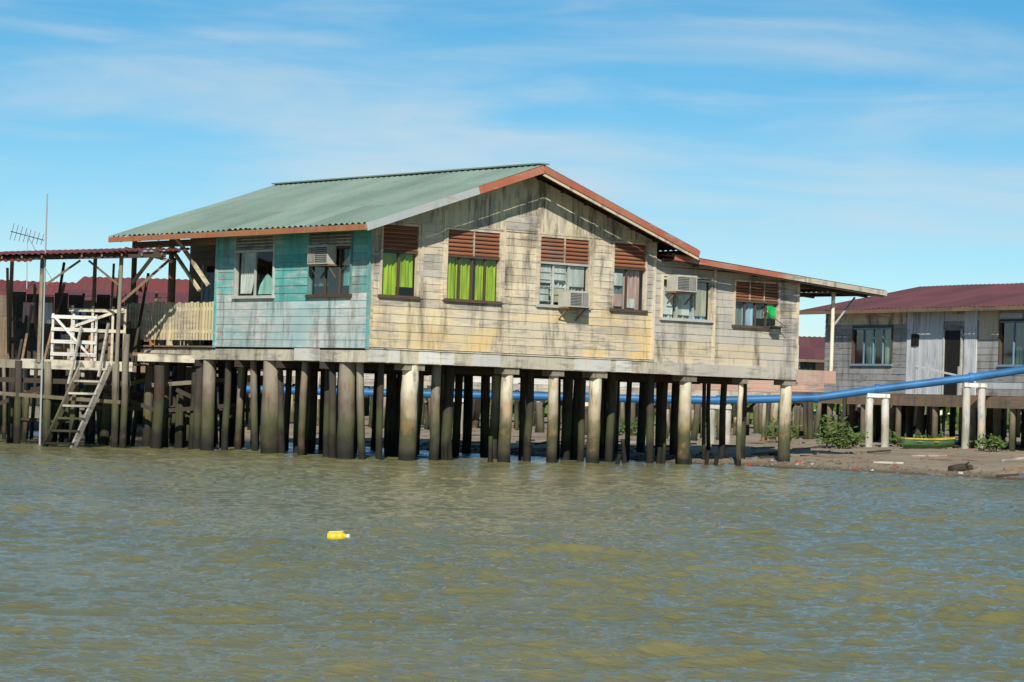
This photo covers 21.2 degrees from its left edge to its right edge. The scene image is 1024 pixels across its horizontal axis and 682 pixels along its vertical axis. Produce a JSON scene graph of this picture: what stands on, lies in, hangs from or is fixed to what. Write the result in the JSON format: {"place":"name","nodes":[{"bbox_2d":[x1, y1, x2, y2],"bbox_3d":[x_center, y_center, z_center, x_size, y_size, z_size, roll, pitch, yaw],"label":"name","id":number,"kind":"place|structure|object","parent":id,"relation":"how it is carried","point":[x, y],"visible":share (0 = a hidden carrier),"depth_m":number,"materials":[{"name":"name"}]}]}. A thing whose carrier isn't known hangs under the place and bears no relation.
{"place":"outdoors","nodes":[
{"label":"outdoors","id":0,"kind":"place"},
{"bbox_2d":[126,301,213,346],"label":"porch fence","id":1,"kind":"object","parent":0,"point":[170,315],"visible":0.94,"depth_m":67.73,"materials":[{"name":"beige wood"}]},
{"bbox_2d":[189,237,272,345],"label":"porch wall","id":2,"kind":"structure","parent":0,"point":[203,257],"depth_m":69.69,"materials":[{"name":"brown wood"}]},
{"bbox_2d":[220,242,272,339],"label":"window","id":3,"kind":"structure","parent":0,"point":[265,259],"depth_m":67.04,"materials":[{"name":"black glass"}]},
{"bbox_2d":[0,431,1023,681],"bbox_3d":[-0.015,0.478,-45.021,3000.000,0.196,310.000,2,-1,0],"label":"water","id":4,"kind":"structure","parent":0,"point":[140,563],"depth_m":23.14,"materials":[{"name":"liquid"}]},
{"bbox_2d":[327,531,350,538],"bbox_3d":[-1.741,1.967,27.490,0.232,0.114,0.111,-3,-2,11],"label":"plastic bottle","id":5,"kind":"object","parent":4,"relation":"on","point":[336,534],"visible":0.74,"depth_m":27.45,"materials":[{"name":"yellow plastic"}]},
{"bbox_2d":[0,0,1023,414],"label":"sky","id":6,"kind":"structure","parent":0,"point":[877,144],"materials":[{"name":"blue"}]},
{"bbox_2d":[29,392,1023,479],"bbox_3d":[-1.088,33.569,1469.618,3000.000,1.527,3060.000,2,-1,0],"label":"ground","id":7,"kind":"structure","parent":0,"point":[901,454],"depth_m":77.07,"materials":[{"name":"brown soil"}]},
{"bbox_2d":[0,359,43,434],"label":"structure","id":8,"kind":"object","parent":7,"relation":"on","point":[1,396],"visible":0.04,"depth_m":79.69,"materials":[{"name":"brown wood"}]},
{"bbox_2d":[0,291,71,302],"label":"roof","id":9,"kind":"structure","parent":8,"relation":"on","point":[2,293],"depth_m":79.64,"materials":[{"name":"red metal"}]},
{"bbox_2d":[0,367,79,429],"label":"structure","id":10,"kind":"object","parent":7,"relation":"on","point":[29,389],"visible":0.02,"depth_m":86.40,"materials":[{"name":"brown wood"}]},
{"bbox_2d":[0,279,142,293],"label":"roof","id":11,"kind":"structure","parent":10,"relation":"on","point":[20,286],"depth_m":87.11,"materials":[{"name":"red metal"}]},
{"bbox_2d":[10,223,54,288],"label":"tv antenna","id":12,"kind":"object","parent":11,"relation":"attached to","point":[27,246],"visible":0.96,"depth_m":86.56,"materials":[{"name":"grey metal"}]},
{"bbox_2d":[30,375,135,406],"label":"structure","id":13,"kind":"object","parent":7,"relation":"on","point":[37,399],"visible":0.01,"depth_m":127.77,"materials":[{"name":"brown wood"}]},
{"bbox_2d":[0,194,192,447],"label":"tin shelter","id":14,"kind":"object","parent":7,"relation":"on","point":[25,329],"visible":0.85,"depth_m":68.60,"materials":[{"name":"brown wood"}]},
{"bbox_2d":[58,321,186,438],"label":"structure","id":15,"kind":"object","parent":7,"relation":"on","point":[132,378],"visible":0.02,"depth_m":79.89,"materials":[{"name":"brown wood"}]},
{"bbox_2d":[64,290,188,321],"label":"roof","id":16,"kind":"structure","parent":15,"relation":"on","point":[181,297],"depth_m":81.32,"materials":[{"name":"red metal"}]},
{"bbox_2d":[0,305,250,448],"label":"wooden jetty","id":17,"kind":"object","parent":7,"relation":"on","point":[54,387],"visible":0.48,"depth_m":67.50,"materials":[{"name":"brown wood"}]},
{"bbox_2d":[42,323,111,447],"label":"wooden ladder","id":18,"kind":"object","parent":17,"relation":"attached to","point":[72,383],"visible":0.94,"depth_m":65.41,"materials":[{"name":"grey wood"}]},
{"bbox_2d":[80,368,262,423],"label":"structure","id":19,"kind":"object","parent":7,"relation":"on","point":[140,413],"visible":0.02,"depth_m":91.69,"materials":[{"name":"pink paint"}]},
{"bbox_2d":[77,276,188,293],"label":"roof","id":20,"kind":"structure","parent":19,"relation":"on","point":[161,285],"depth_m":93.18,"materials":[{"name":"red metal"}]},
{"bbox_2d":[284,373,369,415],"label":"structure","id":21,"kind":"object","parent":7,"relation":"on","point":[366,405],"visible":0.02,"depth_m":132.61,"materials":[{"name":"brown wood"}]},
{"bbox_2d":[248,370,430,380],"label":"front wall","id":22,"kind":"structure","parent":21,"relation":"on","point":[371,376],"depth_m":128.05,"materials":[{"name":"grey wood"}]},
{"bbox_2d":[121,358,796,465],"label":"piles","id":23,"kind":"object","parent":7,"relation":"on","point":[341,425],"visible":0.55,"depth_m":66.58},
{"bbox_2d":[120,348,365,361],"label":"side beam","id":24,"kind":"structure","parent":23,"relation":"on","point":[309,354],"depth_m":64.24,"materials":[{"name":"paint"}]},
{"bbox_2d":[212,224,372,348],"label":"side wall","id":25,"kind":"structure","parent":24,"relation":"on","point":[339,322],"depth_m":63.63,"materials":[{"name":"teal paint"}]},
{"bbox_2d":[231,230,354,298],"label":"side windows","id":26,"kind":"structure","parent":25,"relation":"attached to","point":[340,240],"depth_m":63.08,"materials":[{"name":"grey wood"}]},
{"bbox_2d":[240,252,271,293],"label":"side curtains","id":27,"kind":"object","parent":26,"relation":"attached to","point":[247,271],"visible":1,"depth_m":65.26,"materials":[{"name":"white fabric"}]},
{"bbox_2d":[307,244,337,277],"bbox_3d":[-4.344,-1.818,62.500,0.298,0.749,0.860,3,-2,-38],"label":"side air conditioner","id":28,"kind":"object","parent":26,"relation":"attached to","point":[324,255],"visible":1,"depth_m":62.27,"materials":[{"name":"white metal"}]},
{"bbox_2d":[156,359,781,384],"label":"floor joists","id":29,"kind":"object","parent":23,"relation":"on","point":[372,368],"visible":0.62,"depth_m":66.28,"materials":[{"name":"brown wood"}]},
{"bbox_2d":[142,231,796,361],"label":"walls","id":30,"kind":"structure","parent":29,"relation":"on","point":[332,287],"depth_m":65.26,"materials":[{"name":"brown wood"}]},
{"bbox_2d":[125,238,216,347],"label":"porch frame","id":31,"kind":"object","parent":30,"relation":"on","point":[170,243],"visible":0.52,"depth_m":67.97,"materials":[{"name":"brown wood"}]},
{"bbox_2d":[109,163,696,250],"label":"roof sheets","id":32,"kind":"object","parent":30,"relation":"on","point":[344,201],"visible":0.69,"depth_m":65.73,"materials":[{"name":"green metal"}]},
{"bbox_2d":[108,166,700,259],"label":"roof fascia","id":33,"kind":"structure","parent":30,"relation":"on","point":[615,210],"depth_m":63.89,"materials":[{"name":"wood"}]},
{"bbox_2d":[365,347,835,383],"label":"front beam","id":34,"kind":"structure","parent":23,"relation":"on","point":[456,358],"depth_m":65.10,"materials":[{"name":"paint"}]},
{"bbox_2d":[369,172,656,359],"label":"front wall","id":35,"kind":"structure","parent":34,"relation":"on","point":[530,210],"depth_m":63.88,"materials":[{"name":"yellow paint"}]},
{"bbox_2d":[377,223,647,312],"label":"front windows","id":36,"kind":"structure","parent":35,"relation":"attached to","point":[462,244],"depth_m":63.32,"materials":[{"name":"beige paint"}]},
{"bbox_2d":[539,265,634,307],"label":"window panes","id":37,"kind":"object","parent":36,"relation":"attached to","point":[576,279],"depth_m":64.84,"materials":[{"name":"glass"}]},
{"bbox_2d":[558,290,588,320],"bbox_3d":[1.450,-0.832,64.635,0.660,0.692,0.468,3,-2,-38],"label":"air conditioner","id":38,"kind":"object","parent":35,"relation":"attached to","point":[570,299],"visible":1,"depth_m":64.47,"materials":[{"name":"white metal"}]},
{"bbox_2d":[657,253,886,370],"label":"extension roof","id":39,"kind":"structure","parent":23,"relation":"on","point":[810,287],"depth_m":69.40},
{"bbox_2d":[30,370,969,443],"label":"boardwalk","id":40,"kind":"structure","parent":7,"relation":"on","point":[804,414],"depth_m":95.84,"materials":[{"name":"brown wood"}]},
{"bbox_2d":[8,366,1023,448],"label":"water pipe","id":41,"kind":"object","parent":7,"relation":"on","point":[871,392],"visible":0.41,"depth_m":84.88,"materials":[{"name":"blue paint"}]},
{"bbox_2d":[39,371,1020,432],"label":"tree line","id":42,"kind":"object","parent":7,"relation":"on","point":[750,411],"visible":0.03,"depth_m":167.21,"materials":[{"name":"green plant"}]},
{"bbox_2d":[473,377,638,424],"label":"structure","id":43,"kind":"object","parent":7,"relation":"on","point":[637,405],"visible":0.01,"depth_m":124.67,"materials":[{"name":"white paint"}]},
{"bbox_2d":[473,376,639,387],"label":"front wall","id":44,"kind":"structure","parent":43,"relation":"on","point":[540,381],"depth_m":122.16,"materials":[{"name":"white paint"}]},
{"bbox_2d":[619,421,637,435],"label":"shrub","id":45,"kind":"object","parent":7,"relation":"on","point":[623,429],"visible":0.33,"depth_m":91.95,"materials":[{"name":"green plant"}]},
{"bbox_2d":[316,427,1023,477],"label":"shore debris","id":46,"kind":"object","parent":7,"relation":"on","point":[807,464],"visible":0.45,"depth_m":71.75,"materials":[{"name":"brown wood"}]},
{"bbox_2d":[691,363,848,429],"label":"structure","id":47,"kind":"object","parent":7,"relation":"on","point":[837,408],"visible":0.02,"depth_m":132.21,"materials":[{"name":"pink paint"}]},
{"bbox_2d":[668,358,824,391],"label":"front wall","id":48,"kind":"structure","parent":47,"relation":"on","point":[764,386],"depth_m":129.93,"materials":[{"name":"pink paint"}]},
{"bbox_2d":[798,336,825,361],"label":"roof","id":49,"kind":"structure","parent":47,"relation":"on","point":[811,349],"depth_m":131.12,"materials":[{"name":"red metal"}]},
{"bbox_2d":[765,415,801,442],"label":"shrub","id":50,"kind":"object","parent":7,"relation":"on","point":[772,430],"visible":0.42,"depth_m":87.85,"materials":[{"name":"green plant"}]},
{"bbox_2d":[814,413,859,448],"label":"shrub","id":51,"kind":"object","parent":7,"relation":"on","point":[840,440],"visible":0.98,"depth_m":82.79,"materials":[{"name":"green plant"}]},
{"bbox_2d":[839,429,867,446],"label":"shrub","id":52,"kind":"object","parent":7,"relation":"on","point":[855,442],"visible":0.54,"depth_m":83.98,"materials":[{"name":"green plant"}]},
{"bbox_2d":[792,306,1023,450],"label":"walkway","id":53,"kind":"structure","parent":7,"relation":"on","point":[951,395],"depth_m":88.78,"materials":[{"name":"grey wood"}]},
{"bbox_2d":[880,430,957,446],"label":"shrub","id":54,"kind":"object","parent":7,"relation":"on","point":[896,440],"visible":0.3,"depth_m":85.81,"materials":[{"name":"green plant"}]},
{"bbox_2d":[820,320,1023,447],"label":"structure","id":55,"kind":"object","parent":7,"relation":"on","point":[997,427],"visible":0.15,"depth_m":91.45,"materials":[{"name":"grey wood"}]},
{"bbox_2d":[826,329,866,386],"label":"end wall","id":56,"kind":"structure","parent":55,"relation":"on","point":[859,349],"depth_m":96.69,"materials":[{"name":"grey wood"}]},
{"bbox_2d":[799,283,1023,314],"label":"roof","id":57,"kind":"structure","parent":55,"relation":"on","point":[983,297],"depth_m":92.52,"materials":[{"name":"red metal"}]},
{"bbox_2d":[823,305,1023,395],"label":"front wall","id":58,"kind":"structure","parent":55,"relation":"on","point":[928,327],"depth_m":91.30,"materials":[{"name":"grey wood"}]},
{"bbox_2d":[901,437,955,448],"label":"rowing boat","id":59,"kind":"object","parent":7,"relation":"on","point":[930,443],"visible":1,"depth_m":83.77,"materials":[{"name":"green wood"}]},
{"bbox_2d":[892,405,1020,437],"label":"structure","id":60,"kind":"object","parent":7,"relation":"on","point":[1017,425],"visible":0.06,"depth_m":128.51,"materials":[{"name":"white paint"}]},
{"bbox_2d":[948,462,973,470],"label":"driftwood log","id":61,"kind":"object","parent":7,"relation":"on","point":[963,467],"visible":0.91,"depth_m":65.60,"materials":[{"name":"brown wood"}]},
{"bbox_2d":[967,433,1007,451],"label":"shrub","id":62,"kind":"object","parent":7,"relation":"on","point":[990,443],"visible":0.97,"depth_m":83.34,"materials":[{"name":"green plant"}]},
{"bbox_2d":[654,259,799,367],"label":"extension wall","id":63,"kind":"structure","parent":0,"point":[770,347],"depth_m":67.95,"materials":[{"name":"beige wood"}]},
{"bbox_2d":[665,275,696,304],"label":"extension air conditioner","id":64,"kind":"object","parent":63,"relation":"attached to","point":[681,284],"visible":1,"depth_m":66.64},
{"bbox_2d":[659,274,780,329],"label":"extension windows","id":65,"kind":"structure","parent":63,"relation":"attached to","point":[752,293],"depth_m":68.42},
{"bbox_2d":[663,283,705,316],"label":"extension curtains","id":66,"kind":"object","parent":65,"relation":"in","point":[699,303],"visible":1,"depth_m":67.29,"materials":[{"name":"white fabric"}]},
{"bbox_2d":[763,306,786,334],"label":"towel and meter","id":67,"kind":"object","parent":63,"relation":"attached to","point":[771,313],"visible":1,"depth_m":68.85,"materials":[{"name":"green fabric"}]}
]}

